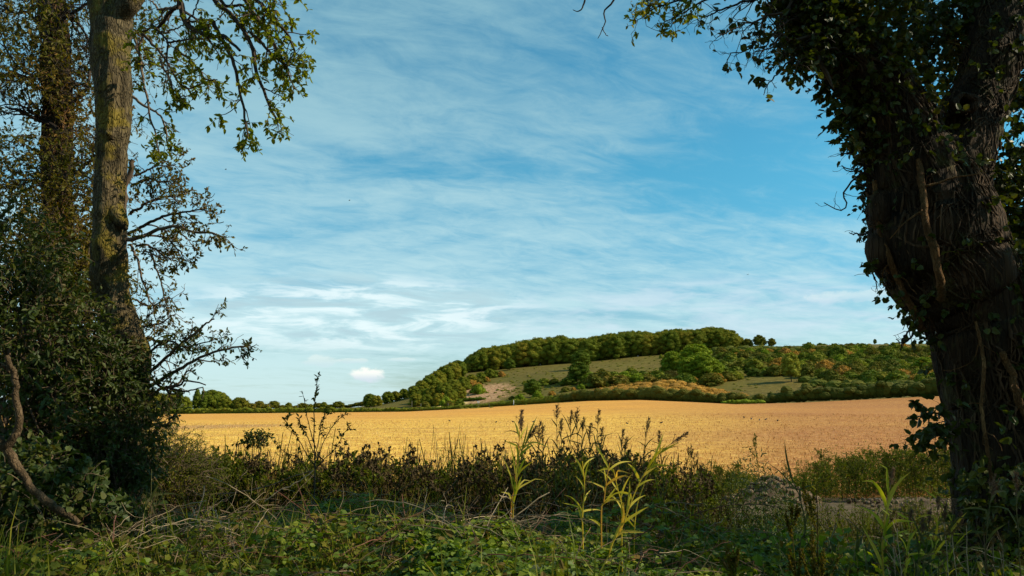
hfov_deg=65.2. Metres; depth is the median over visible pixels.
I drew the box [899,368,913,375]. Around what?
scrub bush
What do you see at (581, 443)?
reed
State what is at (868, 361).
scrub bush
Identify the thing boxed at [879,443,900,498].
leafy plant
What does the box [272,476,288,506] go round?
leafy plant
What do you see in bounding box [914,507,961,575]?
reed
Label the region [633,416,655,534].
reed
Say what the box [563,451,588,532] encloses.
leafy plant
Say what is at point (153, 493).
reed
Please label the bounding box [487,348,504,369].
woodland tree
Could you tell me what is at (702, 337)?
woodland tree
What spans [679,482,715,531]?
leafy plant
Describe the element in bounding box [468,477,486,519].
weed plant
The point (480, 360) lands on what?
woodland tree
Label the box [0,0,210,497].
ivied tree
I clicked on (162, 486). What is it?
leafy plant
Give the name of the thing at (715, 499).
leafy plant
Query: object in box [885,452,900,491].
leafy plant
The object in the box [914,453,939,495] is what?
leafy plant
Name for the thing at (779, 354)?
scrub bush
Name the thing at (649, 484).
weed plant
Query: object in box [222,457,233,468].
leafy plant
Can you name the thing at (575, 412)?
reed
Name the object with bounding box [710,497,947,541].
ground
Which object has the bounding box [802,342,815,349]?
scrub bush
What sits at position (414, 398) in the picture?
woodland tree
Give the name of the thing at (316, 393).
sapling
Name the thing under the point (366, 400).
woodland tree
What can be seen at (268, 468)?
weed plant
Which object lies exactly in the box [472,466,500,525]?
weed plant
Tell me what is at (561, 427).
reed
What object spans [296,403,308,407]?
hedgerow tree
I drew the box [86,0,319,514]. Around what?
lichened tree
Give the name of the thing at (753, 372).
scrub bush
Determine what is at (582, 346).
woodland tree
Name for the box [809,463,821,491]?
leafy plant
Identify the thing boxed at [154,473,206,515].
leafy plant
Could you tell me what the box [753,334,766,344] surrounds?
hedgerow tree
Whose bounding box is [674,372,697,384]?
scrub bush
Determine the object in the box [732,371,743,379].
scrub bush
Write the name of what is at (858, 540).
ditch grass
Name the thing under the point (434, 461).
weed plant
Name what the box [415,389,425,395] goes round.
woodland tree
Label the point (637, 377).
scrub bush
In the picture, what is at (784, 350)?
scrub bush
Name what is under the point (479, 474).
weed plant
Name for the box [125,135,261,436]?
hawthorn tree
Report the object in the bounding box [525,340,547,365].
woodland tree
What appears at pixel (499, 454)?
weed plant
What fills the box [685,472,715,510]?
leafy plant
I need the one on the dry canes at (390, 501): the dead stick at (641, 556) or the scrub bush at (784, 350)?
the dead stick at (641, 556)
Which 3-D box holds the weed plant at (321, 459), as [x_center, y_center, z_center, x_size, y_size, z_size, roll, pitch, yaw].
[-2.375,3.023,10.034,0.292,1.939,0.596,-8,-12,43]
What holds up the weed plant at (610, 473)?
on the ground at (833, 503)
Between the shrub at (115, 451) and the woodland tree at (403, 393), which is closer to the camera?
the shrub at (115, 451)
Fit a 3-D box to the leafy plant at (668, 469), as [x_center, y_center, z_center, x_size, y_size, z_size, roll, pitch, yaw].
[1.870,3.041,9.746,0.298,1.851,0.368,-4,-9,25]
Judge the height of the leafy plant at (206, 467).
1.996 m
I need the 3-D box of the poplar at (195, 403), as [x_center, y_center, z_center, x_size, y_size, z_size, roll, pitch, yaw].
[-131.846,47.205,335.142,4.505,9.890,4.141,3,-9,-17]
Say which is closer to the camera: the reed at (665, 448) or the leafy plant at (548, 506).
the reed at (665, 448)
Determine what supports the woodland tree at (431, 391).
on the hill
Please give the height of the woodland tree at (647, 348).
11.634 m
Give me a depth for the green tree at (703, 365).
272.79 m
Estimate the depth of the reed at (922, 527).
5.01 m
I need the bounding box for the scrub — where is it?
[711,343,926,387]
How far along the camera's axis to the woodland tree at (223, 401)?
320.23 m
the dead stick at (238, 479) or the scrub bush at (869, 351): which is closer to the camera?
the dead stick at (238, 479)
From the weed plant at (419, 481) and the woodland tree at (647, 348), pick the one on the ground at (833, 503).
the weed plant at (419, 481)
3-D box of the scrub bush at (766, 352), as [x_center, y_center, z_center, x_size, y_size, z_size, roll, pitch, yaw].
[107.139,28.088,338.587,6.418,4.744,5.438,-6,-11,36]
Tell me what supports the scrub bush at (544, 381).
on the hill
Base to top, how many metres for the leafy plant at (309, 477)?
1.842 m
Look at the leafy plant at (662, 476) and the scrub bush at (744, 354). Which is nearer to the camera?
the leafy plant at (662, 476)
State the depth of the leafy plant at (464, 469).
10.06 m
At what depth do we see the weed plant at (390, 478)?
8.96 m
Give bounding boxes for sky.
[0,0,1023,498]
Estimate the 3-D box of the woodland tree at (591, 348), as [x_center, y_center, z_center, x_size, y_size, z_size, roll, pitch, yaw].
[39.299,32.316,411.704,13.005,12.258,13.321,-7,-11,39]
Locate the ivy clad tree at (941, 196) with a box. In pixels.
[573,0,1023,571]
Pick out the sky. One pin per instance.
(509, 171)
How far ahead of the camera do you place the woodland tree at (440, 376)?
345.87 m
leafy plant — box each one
[154,462,192,514]
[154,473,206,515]
[155,460,189,515]
[170,457,226,514]
[171,474,217,514]
[172,465,208,508]
[179,465,232,514]
[181,445,216,515]
[196,460,225,516]
[198,456,232,471]
[199,478,241,515]
[200,475,248,560]
[211,451,250,514]
[214,444,233,464]
[216,466,265,515]
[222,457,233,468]
[231,451,250,467]
[232,458,263,511]
[238,458,274,512]
[242,467,279,574]
[267,459,298,501]
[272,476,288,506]
[274,462,310,575]
[286,470,323,502]
[288,463,309,505]
[298,463,337,511]
[298,465,342,531]
[300,460,338,502]
[303,452,320,493]
[310,461,336,503]
[320,459,335,475]
[338,450,358,496]
[340,461,388,501]
[347,467,407,575]
[348,454,364,490]
[359,457,401,506]
[371,460,413,508]
[377,462,401,496]
[390,458,417,499]
[408,481,454,517]
[411,474,451,507]
[422,460,450,500]
[424,471,448,521]
[446,460,467,473]
[448,472,473,520]
[454,458,478,505]
[470,463,499,511]
[479,450,500,473]
[482,466,524,525]
[506,470,550,519]
[510,454,526,520]
[518,461,562,527]
[547,476,581,520]
[560,455,602,526]
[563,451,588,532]
[567,454,594,503]
[588,459,630,531]
[620,462,657,525]
[631,452,655,504]
[634,489,677,548]
[644,479,672,542]
[648,486,687,547]
[651,460,676,515]
[652,473,675,543]
[668,469,698,530]
[669,470,713,546]
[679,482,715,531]
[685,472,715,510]
[696,475,719,513]
[697,488,731,524]
[698,470,718,511]
[709,485,725,522]
[712,464,719,496]
[752,433,758,468]
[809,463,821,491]
[812,462,822,495]
[812,462,827,499]
[815,448,827,486]
[820,458,833,495]
[828,460,839,495]
[835,456,847,500]
[836,461,850,496]
[844,463,857,497]
[846,452,860,498]
[846,469,854,498]
[847,453,863,488]
[851,452,866,497]
[852,457,864,499]
[861,459,873,497]
[861,462,871,497]
[863,451,874,488]
[867,446,887,487]
[878,453,888,494]
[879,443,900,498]
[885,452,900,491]
[895,462,904,496]
[898,449,911,495]
[900,452,920,496]
[905,451,918,497]
[913,464,928,496]
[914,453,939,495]
[918,454,930,497]
[923,465,936,492]
[926,448,935,495]
[926,448,941,495]
[932,449,950,498]
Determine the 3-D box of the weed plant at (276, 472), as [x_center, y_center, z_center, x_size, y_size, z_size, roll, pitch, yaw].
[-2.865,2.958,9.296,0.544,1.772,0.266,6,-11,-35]
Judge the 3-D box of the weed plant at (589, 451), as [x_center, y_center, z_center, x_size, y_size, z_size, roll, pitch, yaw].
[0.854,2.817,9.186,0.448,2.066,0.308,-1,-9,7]
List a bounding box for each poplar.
[192,389,200,408]
[198,390,207,408]
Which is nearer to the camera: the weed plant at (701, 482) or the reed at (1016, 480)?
the reed at (1016, 480)
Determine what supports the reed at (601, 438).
on the ground at (833, 503)
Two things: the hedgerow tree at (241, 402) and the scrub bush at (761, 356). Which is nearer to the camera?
the scrub bush at (761, 356)
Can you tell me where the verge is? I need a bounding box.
[239,397,909,413]
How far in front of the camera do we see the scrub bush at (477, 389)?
299.53 m
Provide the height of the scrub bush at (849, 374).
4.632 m
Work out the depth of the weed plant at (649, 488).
8.58 m
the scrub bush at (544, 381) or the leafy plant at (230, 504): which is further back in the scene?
the scrub bush at (544, 381)
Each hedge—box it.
[151,394,561,413]
[406,396,485,404]
[553,386,775,403]
[721,399,765,403]
[767,376,938,402]
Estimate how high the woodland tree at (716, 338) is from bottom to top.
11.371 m
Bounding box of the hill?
[13,344,926,413]
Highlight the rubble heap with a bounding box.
[724,474,824,503]
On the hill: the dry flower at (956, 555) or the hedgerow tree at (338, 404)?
the hedgerow tree at (338, 404)
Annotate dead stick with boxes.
[217,470,311,494]
[229,466,250,495]
[264,470,313,501]
[397,503,473,519]
[634,549,663,571]
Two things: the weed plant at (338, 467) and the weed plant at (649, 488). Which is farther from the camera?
the weed plant at (338, 467)
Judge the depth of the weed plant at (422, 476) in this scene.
8.32 m
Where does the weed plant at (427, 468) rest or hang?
on the ground at (833, 503)
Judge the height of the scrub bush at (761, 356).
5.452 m
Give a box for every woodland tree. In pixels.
[178,396,192,408]
[205,389,221,408]
[216,395,233,408]
[362,393,373,406]
[371,395,382,406]
[381,391,393,403]
[392,391,400,400]
[399,389,407,398]
[407,386,418,396]
[409,393,421,406]
[414,380,428,388]
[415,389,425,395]
[420,394,431,403]
[422,374,440,386]
[425,385,436,396]
[431,370,447,382]
[432,393,442,405]
[435,382,451,392]
[437,365,454,380]
[444,389,458,401]
[445,361,461,378]
[446,379,461,389]
[453,360,467,375]
[454,385,467,398]
[458,376,470,388]
[466,362,473,371]
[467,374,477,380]
[470,351,490,370]
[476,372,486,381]
[480,348,492,369]
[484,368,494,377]
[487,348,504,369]
[499,347,516,367]
[506,345,523,367]
[513,343,532,367]
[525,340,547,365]
[537,341,551,365]
[543,339,563,364]
[554,335,569,338]
[557,340,572,362]
[561,339,579,361]
[574,340,585,350]
[579,339,600,360]
[593,338,608,360]
[599,335,615,359]
[602,335,629,358]
[620,333,635,357]
[629,333,649,356]
[637,331,653,355]
[639,334,659,355]
[650,335,665,354]
[661,331,682,352]
[676,331,686,351]
[680,331,696,348]
[691,330,708,347]
[698,328,711,331]
[702,330,710,349]
[707,329,726,349]
[719,332,732,346]
[725,332,740,347]
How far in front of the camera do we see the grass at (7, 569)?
4.52 m
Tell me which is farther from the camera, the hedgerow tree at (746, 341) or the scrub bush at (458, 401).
the hedgerow tree at (746, 341)
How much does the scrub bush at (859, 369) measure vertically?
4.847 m
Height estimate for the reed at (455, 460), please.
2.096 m
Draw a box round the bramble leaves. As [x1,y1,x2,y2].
[0,493,1023,575]
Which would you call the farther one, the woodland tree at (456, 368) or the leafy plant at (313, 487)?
the woodland tree at (456, 368)
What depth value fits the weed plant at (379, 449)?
10.08 m
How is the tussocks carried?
on the hill
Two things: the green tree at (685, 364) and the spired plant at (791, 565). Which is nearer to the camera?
the spired plant at (791, 565)
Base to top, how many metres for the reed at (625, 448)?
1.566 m
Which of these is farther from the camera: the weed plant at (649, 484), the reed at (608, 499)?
the weed plant at (649, 484)
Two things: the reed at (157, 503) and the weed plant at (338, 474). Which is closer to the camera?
the reed at (157, 503)
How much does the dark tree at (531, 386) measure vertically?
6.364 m
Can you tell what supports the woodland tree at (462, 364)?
on the hill
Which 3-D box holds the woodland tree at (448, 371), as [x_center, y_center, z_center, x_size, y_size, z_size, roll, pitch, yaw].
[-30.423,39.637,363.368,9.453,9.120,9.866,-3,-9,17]
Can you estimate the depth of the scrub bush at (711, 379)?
258.95 m
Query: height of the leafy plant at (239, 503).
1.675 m
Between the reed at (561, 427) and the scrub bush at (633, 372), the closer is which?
the reed at (561, 427)
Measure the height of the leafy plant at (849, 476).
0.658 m
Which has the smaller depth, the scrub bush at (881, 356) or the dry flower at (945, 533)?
the dry flower at (945, 533)
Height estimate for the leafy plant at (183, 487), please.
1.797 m
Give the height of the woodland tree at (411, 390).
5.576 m
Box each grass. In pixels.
[0,469,1023,575]
[579,501,1016,575]
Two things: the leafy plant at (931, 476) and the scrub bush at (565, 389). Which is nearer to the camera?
the leafy plant at (931, 476)
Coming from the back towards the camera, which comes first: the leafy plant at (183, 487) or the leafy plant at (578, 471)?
the leafy plant at (578, 471)
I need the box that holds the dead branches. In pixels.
[0,355,965,575]
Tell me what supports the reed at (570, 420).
on the ground at (833, 503)
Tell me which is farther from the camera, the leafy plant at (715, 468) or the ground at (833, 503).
the leafy plant at (715, 468)
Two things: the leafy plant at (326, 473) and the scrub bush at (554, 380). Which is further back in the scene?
the scrub bush at (554, 380)
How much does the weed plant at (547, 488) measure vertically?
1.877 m
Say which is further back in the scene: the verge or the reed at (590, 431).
the verge
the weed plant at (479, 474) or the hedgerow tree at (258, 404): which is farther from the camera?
the hedgerow tree at (258, 404)
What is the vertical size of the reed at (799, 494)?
1.617 m
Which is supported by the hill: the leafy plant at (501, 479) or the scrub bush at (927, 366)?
the scrub bush at (927, 366)
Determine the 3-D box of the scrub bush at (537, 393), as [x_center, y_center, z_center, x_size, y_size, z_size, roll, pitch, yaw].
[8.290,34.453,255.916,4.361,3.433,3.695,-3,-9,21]
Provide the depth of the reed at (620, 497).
5.25 m
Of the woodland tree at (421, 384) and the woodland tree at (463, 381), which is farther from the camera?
the woodland tree at (421, 384)
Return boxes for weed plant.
[224,456,273,508]
[227,476,242,509]
[230,459,255,507]
[240,457,265,513]
[242,464,271,514]
[248,456,288,515]
[254,456,284,575]
[267,466,282,506]
[270,468,284,513]
[276,454,302,512]
[280,455,297,505]
[310,468,337,500]
[315,450,337,484]
[317,440,353,498]
[320,472,342,558]
[330,458,354,493]
[332,447,359,506]
[334,445,368,497]
[337,449,390,514]
[341,444,376,514]
[342,450,398,513]
[357,447,395,575]
[370,451,406,499]
[372,450,418,512]
[374,459,418,511]
[378,442,393,470]
[386,459,402,498]
[392,446,417,490]
[399,444,419,493]
[399,456,420,501]
[399,457,414,496]
[406,464,438,521]
[410,465,429,499]
[412,470,434,512]
[414,458,451,513]
[420,460,450,485]
[428,474,450,508]
[439,465,474,489]
[443,468,460,508]
[447,457,471,514]
[449,457,478,517]
[453,444,508,519]
[456,461,472,507]
[464,449,488,466]
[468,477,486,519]
[472,450,522,514]
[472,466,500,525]
[476,447,498,509]
[478,459,507,512]
[489,451,509,516]
[492,440,515,513]
[503,464,529,521]
[505,464,524,519]
[505,466,547,519]
[510,473,532,523]
[517,463,566,513]
[518,455,545,521]
[520,461,547,519]
[525,461,550,516]
[526,458,555,531]
[528,446,540,498]
[538,450,573,512]
[550,454,567,509]
[554,440,595,489]
[559,450,589,502]
[561,455,576,511]
[561,462,580,511]
[567,442,602,513]
[567,464,589,526]
[588,453,613,526]
[590,442,641,518]
[595,454,630,531]
[599,449,653,514]
[600,449,630,526]
[603,453,622,505]
[617,470,666,529]
[622,455,658,534]
[624,465,647,526]
[627,469,648,527]
[632,450,656,517]
[646,471,661,534]
[653,474,693,545]
[661,491,697,537]
[669,460,677,485]
[672,466,715,516]
[672,473,719,532]
[672,474,707,545]
[680,485,709,523]
[687,445,697,476]
[695,472,714,531]
[696,463,712,478]
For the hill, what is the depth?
307.28 m
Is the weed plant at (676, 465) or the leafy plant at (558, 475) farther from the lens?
the weed plant at (676, 465)
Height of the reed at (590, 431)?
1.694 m
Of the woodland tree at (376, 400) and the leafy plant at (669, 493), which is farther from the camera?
the woodland tree at (376, 400)
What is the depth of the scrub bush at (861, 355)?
302.05 m
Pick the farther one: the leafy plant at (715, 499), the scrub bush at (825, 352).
the scrub bush at (825, 352)
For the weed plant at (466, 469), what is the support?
on the ground at (833, 503)
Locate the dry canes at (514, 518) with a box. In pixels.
[364,484,594,574]
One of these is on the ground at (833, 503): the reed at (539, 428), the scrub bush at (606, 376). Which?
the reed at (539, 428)
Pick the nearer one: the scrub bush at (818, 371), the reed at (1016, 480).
the reed at (1016, 480)
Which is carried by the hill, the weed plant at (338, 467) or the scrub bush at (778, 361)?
the scrub bush at (778, 361)
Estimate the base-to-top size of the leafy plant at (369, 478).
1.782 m
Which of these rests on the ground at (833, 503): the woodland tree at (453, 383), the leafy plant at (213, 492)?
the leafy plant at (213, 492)
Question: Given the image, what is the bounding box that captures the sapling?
[274,371,356,506]
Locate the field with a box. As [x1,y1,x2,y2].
[1,396,948,498]
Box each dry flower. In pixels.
[880,530,904,575]
[889,510,910,575]
[934,517,955,575]
[940,529,958,575]
[953,522,980,575]
[974,530,1001,575]
[988,538,1009,575]
[993,524,1004,574]
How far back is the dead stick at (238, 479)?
5.85 m
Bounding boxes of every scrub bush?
[420,401,430,407]
[438,396,455,405]
[443,400,453,406]
[454,399,464,404]
[470,384,486,394]
[477,377,484,383]
[493,370,498,377]
[498,371,505,376]
[514,393,525,399]
[531,390,543,397]
[538,378,549,385]
[549,378,558,383]
[558,376,577,385]
[560,387,570,391]
[577,384,586,388]
[582,375,611,387]
[583,370,618,385]
[609,374,632,386]
[618,371,632,377]
[629,370,637,375]
[629,373,645,382]
[634,373,657,382]
[648,370,666,381]
[656,374,674,380]
[664,369,676,376]
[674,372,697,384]
[697,372,724,386]
[711,347,727,356]
[715,352,723,358]
[720,351,732,358]
[720,371,737,380]
[724,352,737,360]
[727,366,742,372]
[730,348,739,352]
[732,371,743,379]
[733,361,745,369]
[736,350,751,358]
[744,358,763,368]
[746,368,761,376]
[755,353,769,361]
[761,349,769,354]
[763,364,782,375]
[764,357,773,363]
[771,357,781,364]
[775,352,783,357]
[778,347,790,354]
[797,352,809,361]
[797,363,814,377]
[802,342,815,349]
[804,359,815,367]
[805,352,825,360]
[814,359,832,369]
[814,367,825,375]
[817,369,840,381]
[820,365,833,369]
[821,350,830,357]
[826,343,842,349]
[827,358,836,363]
[828,346,847,355]
[833,354,844,360]
[833,362,845,369]
[833,376,850,380]
[834,365,850,375]
[841,371,859,379]
[843,357,853,361]
[843,369,859,374]
[846,346,858,352]
[846,357,866,365]
[847,361,867,369]
[851,365,866,372]
[853,352,865,357]
[857,370,874,379]
[861,375,877,382]
[863,347,881,355]
[863,359,873,363]
[867,361,884,368]
[869,366,881,371]
[872,372,888,380]
[873,354,885,360]
[880,346,900,358]
[881,365,900,372]
[882,359,902,366]
[883,355,898,361]
[885,370,910,381]
[887,342,900,349]
[896,365,907,368]
[898,346,909,351]
[899,359,909,367]
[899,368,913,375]
[903,353,921,359]
[906,356,917,361]
[907,345,923,352]
[913,373,929,381]
[917,351,929,356]
[922,345,929,352]
[922,363,932,370]
[927,372,935,377]
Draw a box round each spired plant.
[723,546,749,575]
[783,504,803,575]
[797,480,842,575]
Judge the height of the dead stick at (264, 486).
0.202 m
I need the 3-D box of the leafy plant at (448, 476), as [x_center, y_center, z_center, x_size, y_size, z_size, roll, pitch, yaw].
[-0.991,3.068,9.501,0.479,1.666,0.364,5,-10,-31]
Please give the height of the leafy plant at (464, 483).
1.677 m
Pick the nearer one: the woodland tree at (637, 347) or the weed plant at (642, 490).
the weed plant at (642, 490)
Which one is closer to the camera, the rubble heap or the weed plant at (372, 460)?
the weed plant at (372, 460)
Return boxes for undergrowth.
[175,436,951,575]
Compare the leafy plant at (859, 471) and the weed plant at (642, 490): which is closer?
the weed plant at (642, 490)
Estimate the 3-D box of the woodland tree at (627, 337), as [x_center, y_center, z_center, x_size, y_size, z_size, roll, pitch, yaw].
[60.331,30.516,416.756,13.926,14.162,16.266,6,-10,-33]
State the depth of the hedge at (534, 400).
256.42 m
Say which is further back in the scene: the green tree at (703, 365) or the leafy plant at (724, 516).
the green tree at (703, 365)
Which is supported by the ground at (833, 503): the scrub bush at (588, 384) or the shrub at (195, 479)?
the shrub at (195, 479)
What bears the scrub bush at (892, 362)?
on the hill
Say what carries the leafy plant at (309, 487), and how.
on the ground at (833, 503)
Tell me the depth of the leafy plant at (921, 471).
14.27 m
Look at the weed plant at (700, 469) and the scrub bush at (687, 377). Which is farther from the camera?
the scrub bush at (687, 377)
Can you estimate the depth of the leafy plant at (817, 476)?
14.72 m
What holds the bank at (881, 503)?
on the ground at (833, 503)
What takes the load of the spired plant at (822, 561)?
on the ground at (833, 503)
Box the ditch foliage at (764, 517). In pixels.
[711,441,825,549]
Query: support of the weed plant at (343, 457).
on the ground at (833, 503)
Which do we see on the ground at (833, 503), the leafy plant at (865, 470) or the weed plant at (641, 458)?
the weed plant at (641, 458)
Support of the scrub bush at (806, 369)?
on the hill
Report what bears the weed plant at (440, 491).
on the ground at (833, 503)
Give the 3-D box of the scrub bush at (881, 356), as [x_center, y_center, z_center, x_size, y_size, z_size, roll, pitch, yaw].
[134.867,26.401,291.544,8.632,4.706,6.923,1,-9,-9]
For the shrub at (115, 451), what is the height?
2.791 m
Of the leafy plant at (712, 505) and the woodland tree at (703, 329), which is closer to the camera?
the leafy plant at (712, 505)
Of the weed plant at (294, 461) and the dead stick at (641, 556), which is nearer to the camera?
the dead stick at (641, 556)
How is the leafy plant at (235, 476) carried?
on the ground at (833, 503)
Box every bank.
[577,379,748,402]
[861,497,950,523]
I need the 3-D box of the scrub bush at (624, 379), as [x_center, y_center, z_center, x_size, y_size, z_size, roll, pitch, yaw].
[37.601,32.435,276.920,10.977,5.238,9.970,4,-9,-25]
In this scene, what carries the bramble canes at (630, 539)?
on the ground at (833, 503)
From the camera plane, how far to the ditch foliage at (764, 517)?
11.46 m
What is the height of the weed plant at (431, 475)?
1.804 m
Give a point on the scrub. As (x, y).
(812, 380)
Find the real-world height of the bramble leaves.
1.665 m
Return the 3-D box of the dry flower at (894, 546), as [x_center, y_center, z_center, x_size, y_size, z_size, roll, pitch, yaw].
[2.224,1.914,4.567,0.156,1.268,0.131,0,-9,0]
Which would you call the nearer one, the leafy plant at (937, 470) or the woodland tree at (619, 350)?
the leafy plant at (937, 470)
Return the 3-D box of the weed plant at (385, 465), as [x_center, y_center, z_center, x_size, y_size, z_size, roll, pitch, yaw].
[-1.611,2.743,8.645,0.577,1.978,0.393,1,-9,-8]
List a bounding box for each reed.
[130,492,179,535]
[139,469,161,573]
[146,489,166,574]
[146,493,157,534]
[450,426,459,485]
[454,432,460,504]
[461,439,463,510]
[497,417,549,546]
[503,409,540,518]
[507,416,531,523]
[524,421,548,517]
[529,425,557,513]
[550,418,575,526]
[551,404,566,554]
[558,409,576,528]
[565,416,590,507]
[565,457,597,566]
[567,406,593,566]
[583,409,607,534]
[583,423,601,547]
[588,446,630,574]
[590,427,611,536]
[599,468,634,571]
[607,435,668,570]
[610,436,631,569]
[613,428,634,553]
[625,431,688,568]
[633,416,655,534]
[648,430,676,527]
[765,446,826,560]
[861,464,912,575]
[884,507,927,575]
[890,509,943,575]
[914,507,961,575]
[917,495,959,575]
[919,487,969,575]
[921,502,970,575]
[945,511,990,575]
[959,474,1007,575]
[989,470,1023,575]
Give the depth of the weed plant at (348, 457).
9.82 m
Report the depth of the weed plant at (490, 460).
10.30 m
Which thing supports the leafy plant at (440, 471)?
on the ground at (833, 503)
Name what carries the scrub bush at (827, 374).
on the hill
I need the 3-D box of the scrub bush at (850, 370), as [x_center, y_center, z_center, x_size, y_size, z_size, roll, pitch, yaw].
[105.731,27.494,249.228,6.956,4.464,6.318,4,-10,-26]
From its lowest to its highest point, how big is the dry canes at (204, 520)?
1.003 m
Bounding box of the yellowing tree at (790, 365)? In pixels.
[781,352,801,381]
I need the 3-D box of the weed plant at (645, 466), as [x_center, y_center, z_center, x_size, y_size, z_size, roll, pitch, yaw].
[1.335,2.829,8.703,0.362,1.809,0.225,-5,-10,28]
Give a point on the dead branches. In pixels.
(77, 541)
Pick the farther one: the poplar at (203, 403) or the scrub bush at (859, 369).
the poplar at (203, 403)
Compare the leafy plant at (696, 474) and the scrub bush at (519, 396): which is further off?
the scrub bush at (519, 396)
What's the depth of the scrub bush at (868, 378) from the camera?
231.92 m
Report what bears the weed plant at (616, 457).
on the ground at (833, 503)
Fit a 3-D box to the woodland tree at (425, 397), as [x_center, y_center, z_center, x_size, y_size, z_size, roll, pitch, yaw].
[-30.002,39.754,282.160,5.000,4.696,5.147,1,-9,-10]
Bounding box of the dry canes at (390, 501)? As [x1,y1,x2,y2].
[1,476,1023,575]
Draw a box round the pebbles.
[846,497,950,518]
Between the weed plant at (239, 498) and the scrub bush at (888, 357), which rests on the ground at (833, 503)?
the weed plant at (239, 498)
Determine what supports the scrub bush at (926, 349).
on the hill
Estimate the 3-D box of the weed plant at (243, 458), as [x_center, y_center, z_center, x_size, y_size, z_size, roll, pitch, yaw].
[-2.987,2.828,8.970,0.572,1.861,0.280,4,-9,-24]
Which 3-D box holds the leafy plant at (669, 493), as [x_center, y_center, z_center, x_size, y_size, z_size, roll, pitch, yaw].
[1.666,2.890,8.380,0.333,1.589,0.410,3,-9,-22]
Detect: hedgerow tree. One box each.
[160,394,178,409]
[233,398,249,408]
[247,403,255,408]
[254,401,263,407]
[260,404,273,408]
[268,401,280,408]
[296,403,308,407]
[332,401,344,407]
[742,338,753,345]
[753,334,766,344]
[767,338,775,345]
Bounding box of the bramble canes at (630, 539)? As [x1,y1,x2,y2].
[0,455,1022,575]
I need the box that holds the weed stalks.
[158,428,951,574]
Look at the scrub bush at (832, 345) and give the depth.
349.17 m
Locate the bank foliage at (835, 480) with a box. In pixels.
[696,439,949,501]
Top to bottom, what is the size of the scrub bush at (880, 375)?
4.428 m
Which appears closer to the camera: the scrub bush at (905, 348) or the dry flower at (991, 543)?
the dry flower at (991, 543)
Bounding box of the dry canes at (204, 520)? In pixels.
[28,474,339,574]
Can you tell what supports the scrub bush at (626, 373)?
on the hill
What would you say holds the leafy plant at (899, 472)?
on the ground at (833, 503)
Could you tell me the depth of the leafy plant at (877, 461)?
15.22 m
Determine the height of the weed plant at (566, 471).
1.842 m
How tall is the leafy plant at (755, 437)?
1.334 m
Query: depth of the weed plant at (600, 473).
9.04 m
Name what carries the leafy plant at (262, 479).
on the ground at (833, 503)
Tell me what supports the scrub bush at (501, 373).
on the hill
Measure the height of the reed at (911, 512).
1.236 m
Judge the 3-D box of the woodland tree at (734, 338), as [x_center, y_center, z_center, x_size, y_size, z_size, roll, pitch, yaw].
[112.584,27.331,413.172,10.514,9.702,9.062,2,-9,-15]
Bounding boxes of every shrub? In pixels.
[0,178,120,496]
[0,187,155,506]
[0,313,183,575]
[0,421,167,575]
[149,409,236,519]
[231,428,274,515]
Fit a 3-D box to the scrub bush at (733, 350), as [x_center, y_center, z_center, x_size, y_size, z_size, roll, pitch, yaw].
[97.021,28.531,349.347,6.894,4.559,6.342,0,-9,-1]
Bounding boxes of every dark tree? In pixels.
[504,358,516,368]
[521,379,541,395]
[567,361,590,380]
[569,350,591,366]
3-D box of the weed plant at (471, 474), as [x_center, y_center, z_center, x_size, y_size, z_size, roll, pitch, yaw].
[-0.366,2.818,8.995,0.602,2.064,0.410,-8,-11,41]
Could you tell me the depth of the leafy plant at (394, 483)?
9.24 m
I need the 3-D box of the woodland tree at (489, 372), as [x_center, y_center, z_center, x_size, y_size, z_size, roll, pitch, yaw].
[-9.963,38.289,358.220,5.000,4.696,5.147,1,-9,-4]
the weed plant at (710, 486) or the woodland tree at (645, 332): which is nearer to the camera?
the weed plant at (710, 486)
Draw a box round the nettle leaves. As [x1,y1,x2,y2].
[593,521,1023,575]
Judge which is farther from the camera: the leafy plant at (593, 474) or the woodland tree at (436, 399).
the woodland tree at (436, 399)
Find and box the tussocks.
[459,356,763,408]
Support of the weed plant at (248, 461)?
on the ground at (833, 503)
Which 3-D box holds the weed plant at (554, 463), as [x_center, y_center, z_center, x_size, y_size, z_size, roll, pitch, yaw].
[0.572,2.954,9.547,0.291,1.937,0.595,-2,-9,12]
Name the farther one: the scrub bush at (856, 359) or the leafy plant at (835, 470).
the scrub bush at (856, 359)
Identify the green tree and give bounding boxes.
[659,351,680,371]
[677,356,696,377]
[678,344,714,361]
[691,354,720,378]
[711,359,724,372]
[914,357,931,367]
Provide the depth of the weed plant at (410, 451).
10.57 m
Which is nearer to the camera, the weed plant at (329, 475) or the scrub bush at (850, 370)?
the weed plant at (329, 475)
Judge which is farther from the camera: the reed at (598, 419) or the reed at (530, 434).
the reed at (598, 419)
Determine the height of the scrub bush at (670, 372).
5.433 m
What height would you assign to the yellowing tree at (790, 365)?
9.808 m
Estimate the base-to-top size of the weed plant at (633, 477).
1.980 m
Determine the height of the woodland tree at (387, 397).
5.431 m
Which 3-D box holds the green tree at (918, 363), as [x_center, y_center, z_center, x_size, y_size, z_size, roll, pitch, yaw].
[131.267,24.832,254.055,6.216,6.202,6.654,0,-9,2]
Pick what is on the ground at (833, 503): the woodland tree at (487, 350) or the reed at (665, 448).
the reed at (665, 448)
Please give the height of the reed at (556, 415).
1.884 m

